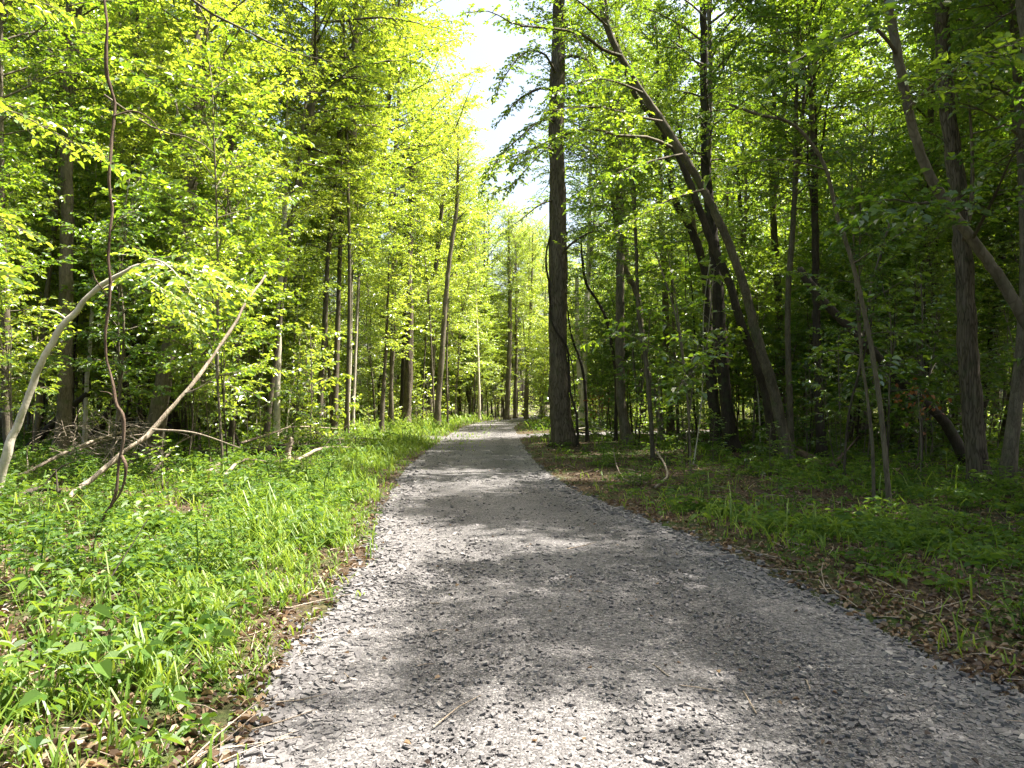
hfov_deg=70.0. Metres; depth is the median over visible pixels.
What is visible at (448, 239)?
tall tree
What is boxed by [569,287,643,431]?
sapling
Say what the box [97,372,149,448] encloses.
bush
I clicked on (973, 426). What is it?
tree
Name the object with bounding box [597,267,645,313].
young tree
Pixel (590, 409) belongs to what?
bush
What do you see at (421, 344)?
young tree
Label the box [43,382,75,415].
young sapling
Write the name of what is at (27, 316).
young sapling
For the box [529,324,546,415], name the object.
sapling
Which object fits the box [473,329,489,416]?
young tree
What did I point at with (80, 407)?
bush
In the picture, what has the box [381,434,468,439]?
side path
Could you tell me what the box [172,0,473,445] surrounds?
tall tree
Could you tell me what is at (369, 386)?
young sapling
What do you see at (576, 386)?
sapling
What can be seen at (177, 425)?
tall tree
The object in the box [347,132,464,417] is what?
tall tree
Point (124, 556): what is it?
fallen branch
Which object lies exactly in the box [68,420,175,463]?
fallen branch
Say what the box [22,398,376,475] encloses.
dead twigs
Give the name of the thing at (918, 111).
tall tree
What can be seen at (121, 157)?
young tree
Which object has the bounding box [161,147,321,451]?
sapling
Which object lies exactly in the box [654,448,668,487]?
fallen branch
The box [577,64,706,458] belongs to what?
sapling
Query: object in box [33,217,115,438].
sapling
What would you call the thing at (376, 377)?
sapling
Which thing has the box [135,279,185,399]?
sapling
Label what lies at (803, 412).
bush
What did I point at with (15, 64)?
tall tree
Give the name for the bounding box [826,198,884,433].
young tree
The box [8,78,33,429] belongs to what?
tall tree
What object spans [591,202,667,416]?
tall tree
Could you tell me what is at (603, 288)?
sapling
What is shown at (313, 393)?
young sapling
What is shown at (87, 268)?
sapling
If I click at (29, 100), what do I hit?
tree
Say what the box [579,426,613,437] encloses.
stick
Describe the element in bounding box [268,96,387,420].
tall tree
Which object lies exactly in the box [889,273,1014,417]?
young sapling
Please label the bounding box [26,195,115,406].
sapling
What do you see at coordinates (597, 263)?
tall tree
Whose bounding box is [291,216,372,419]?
young tree
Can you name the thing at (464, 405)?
bush
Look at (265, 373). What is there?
young sapling
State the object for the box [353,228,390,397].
tall tree
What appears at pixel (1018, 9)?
tall tree
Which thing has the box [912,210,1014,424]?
sapling
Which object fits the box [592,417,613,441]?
bush
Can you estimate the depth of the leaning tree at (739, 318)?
19.66 m
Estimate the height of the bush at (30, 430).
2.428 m
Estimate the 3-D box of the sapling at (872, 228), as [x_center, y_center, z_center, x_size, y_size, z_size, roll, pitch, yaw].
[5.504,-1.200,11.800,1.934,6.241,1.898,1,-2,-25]
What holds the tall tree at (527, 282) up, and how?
on the ground at (224, 711)
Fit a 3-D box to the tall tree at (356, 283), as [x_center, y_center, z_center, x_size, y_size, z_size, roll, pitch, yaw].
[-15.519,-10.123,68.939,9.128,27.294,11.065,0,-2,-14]
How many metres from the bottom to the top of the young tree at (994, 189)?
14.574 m
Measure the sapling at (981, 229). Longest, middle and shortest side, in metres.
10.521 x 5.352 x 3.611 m
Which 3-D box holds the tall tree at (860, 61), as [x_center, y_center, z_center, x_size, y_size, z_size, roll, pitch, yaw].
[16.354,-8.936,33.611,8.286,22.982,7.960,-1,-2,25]
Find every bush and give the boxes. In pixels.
[0,400,43,438]
[13,355,81,430]
[31,402,53,437]
[32,380,82,435]
[78,394,92,426]
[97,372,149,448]
[132,386,178,438]
[133,434,188,487]
[168,355,253,434]
[171,365,241,443]
[190,393,224,444]
[197,405,227,445]
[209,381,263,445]
[227,357,265,431]
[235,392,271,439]
[244,356,295,428]
[244,394,272,431]
[246,414,289,455]
[276,409,310,439]
[293,340,362,432]
[294,405,326,441]
[297,399,327,438]
[328,403,365,429]
[339,380,376,417]
[341,432,360,455]
[343,372,371,416]
[360,406,380,430]
[367,386,396,419]
[369,376,400,423]
[376,376,399,419]
[384,369,416,420]
[385,398,402,418]
[398,391,429,422]
[411,371,445,420]
[411,387,424,413]
[411,399,432,421]
[417,369,443,416]
[424,371,459,409]
[435,381,454,417]
[457,397,469,415]
[510,391,530,416]
[522,390,548,420]
[537,388,549,425]
[538,387,549,420]
[544,355,591,424]
[544,391,575,426]
[577,355,630,436]
[578,361,613,425]
[578,383,608,425]
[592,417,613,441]
[597,385,654,435]
[599,391,638,426]
[601,386,618,428]
[632,404,648,432]
[652,352,705,441]
[657,359,708,434]
[664,413,702,454]
[675,401,697,432]
[687,412,735,461]
[695,348,764,439]
[738,400,764,429]
[739,319,863,450]
[744,421,790,475]
[751,366,808,432]
[778,360,870,456]
[785,391,814,443]
[796,386,846,430]
[797,353,884,451]
[801,408,864,459]
[827,399,875,436]
[850,323,938,455]
[853,408,907,453]
[873,397,944,455]
[881,337,960,457]
[886,326,992,460]
[898,409,949,458]
[899,352,962,456]
[916,395,961,458]
[917,397,962,450]
[986,401,1003,429]
[990,414,1023,473]
[992,399,1023,429]
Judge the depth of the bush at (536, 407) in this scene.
67.28 m
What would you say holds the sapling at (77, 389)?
on the ground at (224, 711)
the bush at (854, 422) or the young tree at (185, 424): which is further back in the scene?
the young tree at (185, 424)
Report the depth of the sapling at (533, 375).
70.77 m
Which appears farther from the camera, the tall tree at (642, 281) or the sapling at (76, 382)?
the tall tree at (642, 281)
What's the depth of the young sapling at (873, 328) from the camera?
20.56 m
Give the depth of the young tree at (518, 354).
90.67 m
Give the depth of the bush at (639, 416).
40.20 m
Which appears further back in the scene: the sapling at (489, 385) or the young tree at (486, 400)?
the young tree at (486, 400)
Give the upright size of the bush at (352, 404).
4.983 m
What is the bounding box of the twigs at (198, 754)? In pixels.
[0,440,1023,767]
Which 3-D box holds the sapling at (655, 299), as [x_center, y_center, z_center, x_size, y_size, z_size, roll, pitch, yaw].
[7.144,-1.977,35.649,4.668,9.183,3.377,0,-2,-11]
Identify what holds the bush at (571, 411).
on the ground at (224, 711)
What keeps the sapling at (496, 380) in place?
on the ground at (224, 711)
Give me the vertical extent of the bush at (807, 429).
2.824 m
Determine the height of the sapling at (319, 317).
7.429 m
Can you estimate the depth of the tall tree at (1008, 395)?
25.96 m
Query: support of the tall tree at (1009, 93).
on the ground at (224, 711)
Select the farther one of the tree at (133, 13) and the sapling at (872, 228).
the tree at (133, 13)
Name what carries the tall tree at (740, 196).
on the ground at (224, 711)
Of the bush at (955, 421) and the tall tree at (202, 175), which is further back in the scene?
the tall tree at (202, 175)
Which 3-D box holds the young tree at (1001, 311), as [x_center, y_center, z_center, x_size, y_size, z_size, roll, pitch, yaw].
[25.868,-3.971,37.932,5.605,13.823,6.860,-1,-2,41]
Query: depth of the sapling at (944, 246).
23.05 m
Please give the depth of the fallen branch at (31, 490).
11.79 m
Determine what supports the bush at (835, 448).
on the ground at (224, 711)
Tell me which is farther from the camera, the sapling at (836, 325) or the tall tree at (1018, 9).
the sapling at (836, 325)
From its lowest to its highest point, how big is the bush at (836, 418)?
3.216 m
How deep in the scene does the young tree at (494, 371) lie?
88.58 m
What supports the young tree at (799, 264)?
on the ground at (224, 711)
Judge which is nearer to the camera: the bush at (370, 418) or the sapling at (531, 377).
the bush at (370, 418)
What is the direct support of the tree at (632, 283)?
on the ground at (224, 711)
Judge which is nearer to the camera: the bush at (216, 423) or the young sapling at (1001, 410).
the young sapling at (1001, 410)
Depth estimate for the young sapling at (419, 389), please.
60.66 m
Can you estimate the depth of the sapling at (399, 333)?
43.96 m
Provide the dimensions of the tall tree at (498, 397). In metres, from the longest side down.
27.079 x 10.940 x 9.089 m
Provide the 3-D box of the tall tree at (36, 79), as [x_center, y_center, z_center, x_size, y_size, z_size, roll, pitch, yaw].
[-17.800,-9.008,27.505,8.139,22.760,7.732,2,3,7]
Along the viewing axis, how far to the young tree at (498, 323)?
72.95 m
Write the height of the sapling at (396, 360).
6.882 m
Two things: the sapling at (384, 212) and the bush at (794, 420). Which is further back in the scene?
the sapling at (384, 212)
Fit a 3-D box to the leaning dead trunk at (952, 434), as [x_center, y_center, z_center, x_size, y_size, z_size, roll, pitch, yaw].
[8.916,-0.393,17.514,4.206,4.878,0.285,0,-2,0]
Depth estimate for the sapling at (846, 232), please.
27.13 m
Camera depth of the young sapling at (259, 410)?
23.07 m
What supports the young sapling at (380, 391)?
on the ground at (224, 711)
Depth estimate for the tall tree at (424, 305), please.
85.57 m
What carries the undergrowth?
on the ground at (224, 711)
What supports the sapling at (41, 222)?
on the ground at (224, 711)
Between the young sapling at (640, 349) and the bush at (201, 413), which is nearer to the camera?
the young sapling at (640, 349)
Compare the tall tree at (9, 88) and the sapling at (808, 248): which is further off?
the tall tree at (9, 88)
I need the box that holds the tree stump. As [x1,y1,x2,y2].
[283,437,293,458]
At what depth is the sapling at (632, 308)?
32.91 m
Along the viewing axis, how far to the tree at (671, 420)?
32.82 m
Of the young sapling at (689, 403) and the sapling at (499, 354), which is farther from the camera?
the sapling at (499, 354)
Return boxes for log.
[170,417,318,456]
[201,461,229,483]
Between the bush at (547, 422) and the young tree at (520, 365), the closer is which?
the bush at (547, 422)
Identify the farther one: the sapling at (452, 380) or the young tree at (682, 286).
the sapling at (452, 380)
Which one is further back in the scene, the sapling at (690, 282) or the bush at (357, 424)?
the bush at (357, 424)
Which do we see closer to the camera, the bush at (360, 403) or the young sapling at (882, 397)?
the young sapling at (882, 397)
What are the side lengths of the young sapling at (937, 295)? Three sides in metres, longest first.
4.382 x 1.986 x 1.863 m
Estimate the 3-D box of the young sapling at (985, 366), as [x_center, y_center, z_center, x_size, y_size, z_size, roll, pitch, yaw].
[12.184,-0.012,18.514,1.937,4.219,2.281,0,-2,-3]
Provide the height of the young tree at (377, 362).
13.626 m
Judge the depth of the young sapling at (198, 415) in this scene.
23.28 m
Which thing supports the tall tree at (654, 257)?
on the ground at (224, 711)
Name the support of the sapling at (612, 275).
on the ground at (224, 711)
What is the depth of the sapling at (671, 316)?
46.71 m
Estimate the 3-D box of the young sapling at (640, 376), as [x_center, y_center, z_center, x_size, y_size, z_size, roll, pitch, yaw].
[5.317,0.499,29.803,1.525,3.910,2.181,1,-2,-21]
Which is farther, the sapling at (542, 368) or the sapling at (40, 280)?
the sapling at (542, 368)
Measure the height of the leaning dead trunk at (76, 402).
2.059 m
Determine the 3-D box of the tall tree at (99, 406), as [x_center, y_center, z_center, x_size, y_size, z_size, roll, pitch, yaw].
[-22.255,-10.472,36.934,9.375,26.104,8.958,-2,-6,35]
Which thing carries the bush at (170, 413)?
on the ground at (224, 711)
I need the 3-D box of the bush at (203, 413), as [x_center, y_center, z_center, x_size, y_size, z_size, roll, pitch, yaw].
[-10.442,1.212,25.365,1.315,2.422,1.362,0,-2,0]
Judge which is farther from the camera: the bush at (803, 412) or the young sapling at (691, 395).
the bush at (803, 412)
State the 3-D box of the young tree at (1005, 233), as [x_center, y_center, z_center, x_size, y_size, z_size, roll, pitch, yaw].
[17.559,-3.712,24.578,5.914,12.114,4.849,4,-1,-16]
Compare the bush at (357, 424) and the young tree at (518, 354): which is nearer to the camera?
the bush at (357, 424)
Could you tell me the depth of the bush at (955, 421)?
19.92 m
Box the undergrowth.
[0,412,1023,767]
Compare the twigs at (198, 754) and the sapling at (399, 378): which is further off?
the sapling at (399, 378)
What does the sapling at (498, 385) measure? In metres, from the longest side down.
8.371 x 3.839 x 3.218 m
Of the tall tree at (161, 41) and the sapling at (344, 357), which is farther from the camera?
the sapling at (344, 357)
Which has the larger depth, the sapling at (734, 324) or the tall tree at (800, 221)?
the tall tree at (800, 221)
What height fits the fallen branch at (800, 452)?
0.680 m
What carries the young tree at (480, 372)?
on the ground at (224, 711)
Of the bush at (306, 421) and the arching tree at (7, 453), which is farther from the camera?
the bush at (306, 421)
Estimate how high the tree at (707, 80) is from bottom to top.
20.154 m
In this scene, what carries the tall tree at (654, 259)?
on the ground at (224, 711)
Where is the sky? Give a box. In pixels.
[4,0,993,404]
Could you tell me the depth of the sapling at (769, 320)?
31.10 m
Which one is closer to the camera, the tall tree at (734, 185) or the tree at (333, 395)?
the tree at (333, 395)
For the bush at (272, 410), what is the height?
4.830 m
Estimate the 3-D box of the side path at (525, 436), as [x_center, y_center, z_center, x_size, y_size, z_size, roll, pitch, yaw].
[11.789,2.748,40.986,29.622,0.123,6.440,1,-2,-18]
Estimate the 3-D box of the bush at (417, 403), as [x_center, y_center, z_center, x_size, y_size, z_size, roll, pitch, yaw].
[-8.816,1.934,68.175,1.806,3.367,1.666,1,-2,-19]
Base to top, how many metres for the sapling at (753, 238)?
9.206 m
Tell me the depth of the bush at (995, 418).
45.54 m
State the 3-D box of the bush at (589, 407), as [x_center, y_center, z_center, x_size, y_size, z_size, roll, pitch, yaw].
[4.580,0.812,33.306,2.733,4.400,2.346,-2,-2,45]
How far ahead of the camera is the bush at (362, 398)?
71.08 m
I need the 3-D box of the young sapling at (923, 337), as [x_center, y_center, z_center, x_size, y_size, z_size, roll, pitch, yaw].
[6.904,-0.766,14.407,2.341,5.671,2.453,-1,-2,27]
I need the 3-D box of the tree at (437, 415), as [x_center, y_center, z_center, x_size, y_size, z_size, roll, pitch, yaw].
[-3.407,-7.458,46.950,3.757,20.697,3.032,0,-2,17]
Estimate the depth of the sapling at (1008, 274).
23.94 m
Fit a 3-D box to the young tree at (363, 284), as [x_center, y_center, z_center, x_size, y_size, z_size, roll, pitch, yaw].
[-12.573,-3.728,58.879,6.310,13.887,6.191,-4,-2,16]
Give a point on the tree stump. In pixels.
(289, 444)
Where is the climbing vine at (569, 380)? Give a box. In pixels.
[545,229,578,446]
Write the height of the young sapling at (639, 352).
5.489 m
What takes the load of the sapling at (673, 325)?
on the ground at (224, 711)
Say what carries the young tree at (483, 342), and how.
on the ground at (224, 711)
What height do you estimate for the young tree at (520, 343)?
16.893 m
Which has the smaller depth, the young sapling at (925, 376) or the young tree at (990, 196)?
the young sapling at (925, 376)
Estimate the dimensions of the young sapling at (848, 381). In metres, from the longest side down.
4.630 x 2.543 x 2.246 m
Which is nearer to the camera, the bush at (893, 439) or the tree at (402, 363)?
the bush at (893, 439)
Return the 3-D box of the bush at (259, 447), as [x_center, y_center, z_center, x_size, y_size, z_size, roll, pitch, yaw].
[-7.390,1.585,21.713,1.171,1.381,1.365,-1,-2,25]
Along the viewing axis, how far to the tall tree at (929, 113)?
23.97 m
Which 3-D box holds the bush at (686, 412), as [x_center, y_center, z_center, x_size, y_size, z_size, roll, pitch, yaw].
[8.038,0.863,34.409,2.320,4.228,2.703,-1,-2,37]
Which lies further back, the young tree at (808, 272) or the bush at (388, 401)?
the bush at (388, 401)
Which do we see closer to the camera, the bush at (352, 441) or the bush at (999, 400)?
the bush at (352, 441)
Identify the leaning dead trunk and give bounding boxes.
[21,392,89,449]
[55,275,266,505]
[88,343,147,447]
[796,266,965,465]
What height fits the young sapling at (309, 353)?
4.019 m
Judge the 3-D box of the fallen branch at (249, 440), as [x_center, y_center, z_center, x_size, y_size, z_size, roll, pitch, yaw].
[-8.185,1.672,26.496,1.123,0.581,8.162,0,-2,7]
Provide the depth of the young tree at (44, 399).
28.82 m
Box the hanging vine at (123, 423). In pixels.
[91,0,162,537]
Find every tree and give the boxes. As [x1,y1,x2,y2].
[0,0,121,290]
[0,0,148,469]
[0,0,175,438]
[0,247,258,495]
[3,0,228,458]
[3,8,48,159]
[3,14,47,263]
[4,0,178,428]
[8,4,172,418]
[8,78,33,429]
[11,147,145,425]
[16,199,60,437]
[17,41,205,450]
[23,0,249,437]
[23,2,126,421]
[24,0,207,444]
[31,196,77,425]
[45,0,228,427]
[73,96,237,434]
[87,0,329,439]
[90,0,356,459]
[95,0,378,447]
[96,17,180,373]
[122,2,265,428]
[158,207,267,427]
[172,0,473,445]
[183,409,186,432]
[208,39,323,415]
[224,0,397,437]
[236,208,306,421]
[240,0,441,434]
[253,0,452,434]
[257,201,304,420]
[262,127,366,415]
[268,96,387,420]
[268,245,307,425]
[290,0,488,424]
[291,21,415,433]
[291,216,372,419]
[292,202,384,421]
[297,0,475,424]
[316,176,387,386]
[316,183,385,417]
[328,255,412,425]
[331,266,389,373]
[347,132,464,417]
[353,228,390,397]
[358,279,413,377]
[360,270,401,414]
[360,270,414,396]
[362,257,439,420]
[369,146,432,419]
[372,196,438,403]
[374,116,482,336]
[384,78,465,422]
[388,296,425,377]
[393,56,514,420]
[412,180,482,403]
[413,99,521,416]
[413,285,479,381]
[413,305,454,389]
[415,206,475,401]
[415,245,489,414]
[415,305,454,408]
[424,225,476,415]
[429,252,502,414]
[431,262,492,422]
[434,104,489,424]
[436,276,496,415]
[447,202,504,416]
[448,277,505,418]
[448,296,495,390]
[450,182,536,417]
[451,300,500,416]
[456,0,797,463]
[463,265,512,372]
[465,239,504,407]
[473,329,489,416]
[476,0,633,447]
[479,279,538,417]
[481,306,504,412]
[486,304,523,415]
[488,303,528,416]
[490,316,507,416]
[491,197,538,419]
[491,218,542,415]
[493,224,545,417]
[494,279,547,415]
[498,210,548,418]
[498,284,539,407]
[499,304,532,415]
[500,299,536,401]
[503,205,548,415]
[514,42,657,427]
[514,258,571,375]
[515,0,699,443]
[517,216,548,417]
[525,68,695,440]
[537,230,590,315]
[537,254,605,328]
[567,94,682,423]
[572,263,612,372]
[575,220,640,391]
[577,217,615,412]
[582,273,641,419]
[583,2,727,436]
[586,0,749,447]
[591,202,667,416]
[592,3,779,457]
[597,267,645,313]
[608,0,808,452]
[633,219,682,416]
[633,224,679,412]
[643,126,766,299]
[648,235,685,405]
[654,246,731,427]
[663,63,791,421]
[666,148,757,300]
[669,266,701,424]
[671,0,931,453]
[675,0,908,438]
[675,3,822,430]
[697,4,892,424]
[702,119,823,397]
[711,0,894,457]
[724,233,788,428]
[751,105,847,263]
[759,0,1023,330]
[765,182,852,438]
[767,148,876,414]
[767,213,851,438]
[773,67,940,439]
[776,0,968,437]
[818,163,896,431]
[821,165,934,401]
[823,0,995,488]
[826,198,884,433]
[831,102,1019,447]
[835,63,1018,431]
[841,0,1023,71]
[842,0,1012,446]
[850,1,1005,433]
[857,0,1023,213]
[862,0,1023,492]
[862,103,921,181]
[872,162,996,286]
[878,83,994,424]
[893,8,1017,442]
[901,0,1012,105]
[907,5,1015,432]
[919,148,1017,395]
[957,39,1023,126]
[963,83,1017,324]
[967,107,1018,342]
[974,192,1017,360]
[981,195,1020,437]
[989,49,1023,138]
[998,156,1018,337]
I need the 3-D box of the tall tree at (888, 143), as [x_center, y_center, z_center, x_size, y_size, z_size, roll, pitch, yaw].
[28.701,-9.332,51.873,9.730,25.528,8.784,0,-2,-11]
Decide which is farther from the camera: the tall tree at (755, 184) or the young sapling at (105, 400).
the tall tree at (755, 184)
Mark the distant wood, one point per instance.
(749, 409)
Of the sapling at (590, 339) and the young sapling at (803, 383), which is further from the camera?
the sapling at (590, 339)
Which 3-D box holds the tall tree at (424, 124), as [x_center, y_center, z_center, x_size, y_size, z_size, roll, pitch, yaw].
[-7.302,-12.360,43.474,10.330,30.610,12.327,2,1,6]
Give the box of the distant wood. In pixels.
[9,87,1023,431]
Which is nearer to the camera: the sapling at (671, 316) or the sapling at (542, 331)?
the sapling at (671, 316)
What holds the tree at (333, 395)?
on the ground at (224, 711)
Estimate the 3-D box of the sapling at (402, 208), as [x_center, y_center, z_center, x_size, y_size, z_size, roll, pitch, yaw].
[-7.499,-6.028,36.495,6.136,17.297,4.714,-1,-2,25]
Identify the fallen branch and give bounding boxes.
[5,427,139,480]
[6,460,76,501]
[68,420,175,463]
[102,519,147,596]
[151,425,207,473]
[218,458,264,483]
[240,421,339,443]
[295,431,348,462]
[613,448,640,483]
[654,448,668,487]
[795,436,858,471]
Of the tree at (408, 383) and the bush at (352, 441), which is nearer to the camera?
the bush at (352, 441)
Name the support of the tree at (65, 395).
on the ground at (224, 711)
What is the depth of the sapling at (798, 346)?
31.26 m
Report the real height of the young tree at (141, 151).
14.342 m
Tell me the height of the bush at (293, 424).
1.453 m
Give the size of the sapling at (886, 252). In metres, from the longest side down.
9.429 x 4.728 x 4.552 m
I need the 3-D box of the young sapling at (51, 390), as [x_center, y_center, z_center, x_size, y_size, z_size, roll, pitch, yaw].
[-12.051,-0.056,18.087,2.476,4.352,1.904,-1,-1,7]
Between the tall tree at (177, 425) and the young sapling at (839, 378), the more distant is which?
the tall tree at (177, 425)
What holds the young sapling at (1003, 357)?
on the ground at (224, 711)
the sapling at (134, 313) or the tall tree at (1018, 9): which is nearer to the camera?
the tall tree at (1018, 9)
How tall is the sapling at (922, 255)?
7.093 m
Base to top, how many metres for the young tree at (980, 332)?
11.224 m
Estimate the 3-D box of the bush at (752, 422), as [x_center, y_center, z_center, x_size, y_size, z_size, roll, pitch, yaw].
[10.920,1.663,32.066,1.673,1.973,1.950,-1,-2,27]
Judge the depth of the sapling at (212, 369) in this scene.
18.56 m
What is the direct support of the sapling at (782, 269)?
on the ground at (224, 711)
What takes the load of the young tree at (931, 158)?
on the ground at (224, 711)
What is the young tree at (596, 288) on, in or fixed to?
on the ground at (224, 711)
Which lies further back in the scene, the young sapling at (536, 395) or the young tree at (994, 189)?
the young sapling at (536, 395)
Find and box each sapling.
[0,131,99,372]
[0,162,82,358]
[0,167,97,360]
[0,181,50,438]
[0,207,38,413]
[0,208,78,348]
[0,236,38,385]
[0,270,61,458]
[0,294,58,380]
[0,296,81,464]
[0,308,66,446]
[0,317,23,396]
[0,318,54,467]
[3,19,144,456]
[5,160,58,355]
[8,190,146,442]
[9,247,56,433]
[10,229,88,445]
[20,136,191,467]
[20,242,117,421]
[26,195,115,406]
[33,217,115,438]
[39,129,158,452]
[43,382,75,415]
[45,169,209,447]
[48,211,132,433]
[71,294,156,454]
[78,207,187,409]
[78,219,145,387]
[78,286,157,436]
[78,352,116,421]
[79,20,314,472]
[82,350,152,457]
[87,161,211,370]
[88,376,110,416]
[90,317,176,414]
[106,377,142,436]
[117,231,219,446]
[130,323,210,438]
[132,237,265,461]
[133,205,295,465]
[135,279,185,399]
[137,251,266,458]
[140,241,198,432]
[147,215,251,446]
[147,291,215,443]
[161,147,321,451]
[167,286,241,453]
[169,379,216,441]
[173,387,216,424]
[181,362,199,427]
[195,229,297,432]
[200,369,245,431]
[208,259,287,434]
[230,314,293,442]
[238,250,270,430]
[240,283,297,409]
[241,290,305,421]
[242,271,321,408]
[246,359,298,424]
[249,188,356,436]
[256,246,341,435]
[265,300,327,421]
[273,363,314,436]
[274,278,356,422]
[274,346,327,453]
[275,317,354,442]
[282,342,326,442]
[283,346,328,432]
[290,303,343,391]
[293,97,429,432]
[296,328,331,418]
[305,93,418,423]
[313,324,358,401]
[325,356,363,407]
[328,302,375,417]
[345,218,432,433]
[357,361,381,409]
[358,367,378,407]
[360,358,385,415]
[363,222,423,428]
[363,355,386,413]
[366,365,398,416]
[394,342,428,397]
[394,353,417,404]
[400,263,444,419]
[406,236,454,419]
[413,334,428,414]
[413,349,429,413]
[413,350,434,411]
[413,375,425,405]
[424,263,468,426]
[434,360,467,412]
[442,361,465,417]
[445,371,469,413]
[448,353,470,414]
[454,317,497,407]
[457,330,491,418]
[464,223,491,420]
[480,327,506,413]
[483,345,518,398]
[483,348,505,414]
[483,351,513,415]
[517,317,547,417]
[520,314,548,420]
[520,351,544,400]
[521,327,549,419]
[523,342,548,405]
[525,342,544,416]
[527,303,581,422]
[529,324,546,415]
[529,333,567,384]
[529,359,548,422]
[532,339,548,402]
[542,316,590,421]
[544,316,592,388]
[545,275,591,441]
[566,211,617,440]
[567,286,609,425]
[567,292,609,426]
[568,305,603,398]
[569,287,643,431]
[576,303,639,438]
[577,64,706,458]
[579,236,720,472]
[583,275,654,403]
[583,283,630,377]
[583,386,609,439]
[584,282,654,419]
[585,240,663,435]
[601,297,683,445]
[606,279,654,422]
[606,299,651,398]
[616,305,677,446]
[624,255,695,422]
[625,348,664,431]
[626,363,677,446]
[629,183,709,439]
[630,289,675,427]
[632,304,662,426]
[636,307,690,413]
[646,373,674,413]
[647,199,728,441]
[647,254,754,463]
[650,287,698,394]
[656,337,721,464]
[663,360,718,460]
[670,332,719,439]
[671,78,940,506]
[671,278,742,410]
[677,373,706,440]
[678,192,798,377]
[679,283,717,386]
[682,240,773,428]
[690,364,707,436]
[700,313,765,437]
[702,239,811,445]
[714,282,763,398]
[718,350,751,420]
[728,254,802,438]
[733,294,812,441]
[734,354,792,424]
[739,313,801,395]
[754,282,811,380]
[758,238,859,452]
[766,204,885,440]
[772,204,870,438]
[772,297,843,400]
[780,185,893,438]
[784,119,914,499]
[788,344,849,464]
[796,309,876,416]
[799,229,916,453]
[800,284,906,460]
[803,200,931,480]
[805,330,874,463]
[807,224,905,444]
[810,267,853,436]
[821,263,925,430]
[833,318,889,455]
[838,199,940,373]
[844,286,948,464]
[856,280,962,458]
[859,367,905,423]
[868,322,959,444]
[873,141,995,424]
[873,206,993,452]
[873,260,957,467]
[875,269,954,455]
[885,288,980,465]
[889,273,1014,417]
[891,191,1018,443]
[892,377,951,483]
[897,327,958,459]
[898,168,1018,438]
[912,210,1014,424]
[940,345,1009,439]
[949,320,1023,410]
[950,300,1016,414]
[975,208,1019,384]
[980,280,1023,389]
[981,257,1018,390]
[981,335,1011,424]
[982,337,1014,459]
[984,347,1009,434]
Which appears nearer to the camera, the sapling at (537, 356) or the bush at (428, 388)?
the sapling at (537, 356)
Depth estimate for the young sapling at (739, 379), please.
24.98 m
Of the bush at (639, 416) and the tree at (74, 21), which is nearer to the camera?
the tree at (74, 21)
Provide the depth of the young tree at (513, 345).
85.45 m
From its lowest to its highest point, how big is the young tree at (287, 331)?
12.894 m
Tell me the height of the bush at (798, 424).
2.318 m
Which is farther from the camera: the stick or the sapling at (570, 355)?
the sapling at (570, 355)
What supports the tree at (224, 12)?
on the ground at (224, 711)
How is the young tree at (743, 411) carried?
on the ground at (224, 711)
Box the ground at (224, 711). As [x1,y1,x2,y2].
[0,405,1023,767]
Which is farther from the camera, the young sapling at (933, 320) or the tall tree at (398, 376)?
the tall tree at (398, 376)
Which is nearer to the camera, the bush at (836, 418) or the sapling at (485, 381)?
the bush at (836, 418)
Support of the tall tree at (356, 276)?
on the ground at (224, 711)
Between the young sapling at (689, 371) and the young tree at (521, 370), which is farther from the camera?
the young tree at (521, 370)
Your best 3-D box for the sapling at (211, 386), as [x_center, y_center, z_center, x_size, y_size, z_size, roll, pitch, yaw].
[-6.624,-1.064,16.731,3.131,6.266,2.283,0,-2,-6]
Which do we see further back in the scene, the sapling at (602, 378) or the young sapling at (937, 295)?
the sapling at (602, 378)
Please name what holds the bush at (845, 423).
on the ground at (224, 711)
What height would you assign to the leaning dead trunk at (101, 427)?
3.638 m
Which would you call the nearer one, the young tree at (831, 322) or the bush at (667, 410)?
the bush at (667, 410)
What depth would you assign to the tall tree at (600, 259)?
79.81 m
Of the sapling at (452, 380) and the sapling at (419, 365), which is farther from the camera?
the sapling at (419, 365)
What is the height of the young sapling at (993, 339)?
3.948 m
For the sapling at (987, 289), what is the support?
on the ground at (224, 711)
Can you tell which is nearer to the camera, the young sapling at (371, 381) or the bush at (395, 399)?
the bush at (395, 399)
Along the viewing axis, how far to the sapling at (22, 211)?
15.00 m
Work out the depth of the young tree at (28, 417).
31.87 m
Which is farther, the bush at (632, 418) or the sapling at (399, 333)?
the sapling at (399, 333)
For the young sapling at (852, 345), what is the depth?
20.89 m
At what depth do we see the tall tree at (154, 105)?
42.45 m
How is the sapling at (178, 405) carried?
on the ground at (224, 711)
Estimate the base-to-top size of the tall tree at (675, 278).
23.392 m
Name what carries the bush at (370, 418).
on the ground at (224, 711)
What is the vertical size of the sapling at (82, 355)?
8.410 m
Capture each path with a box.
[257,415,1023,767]
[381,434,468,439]
[496,430,918,437]
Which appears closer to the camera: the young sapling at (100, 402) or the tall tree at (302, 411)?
the young sapling at (100, 402)
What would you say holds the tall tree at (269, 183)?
on the ground at (224, 711)
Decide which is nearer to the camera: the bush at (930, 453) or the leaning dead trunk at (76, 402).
the bush at (930, 453)

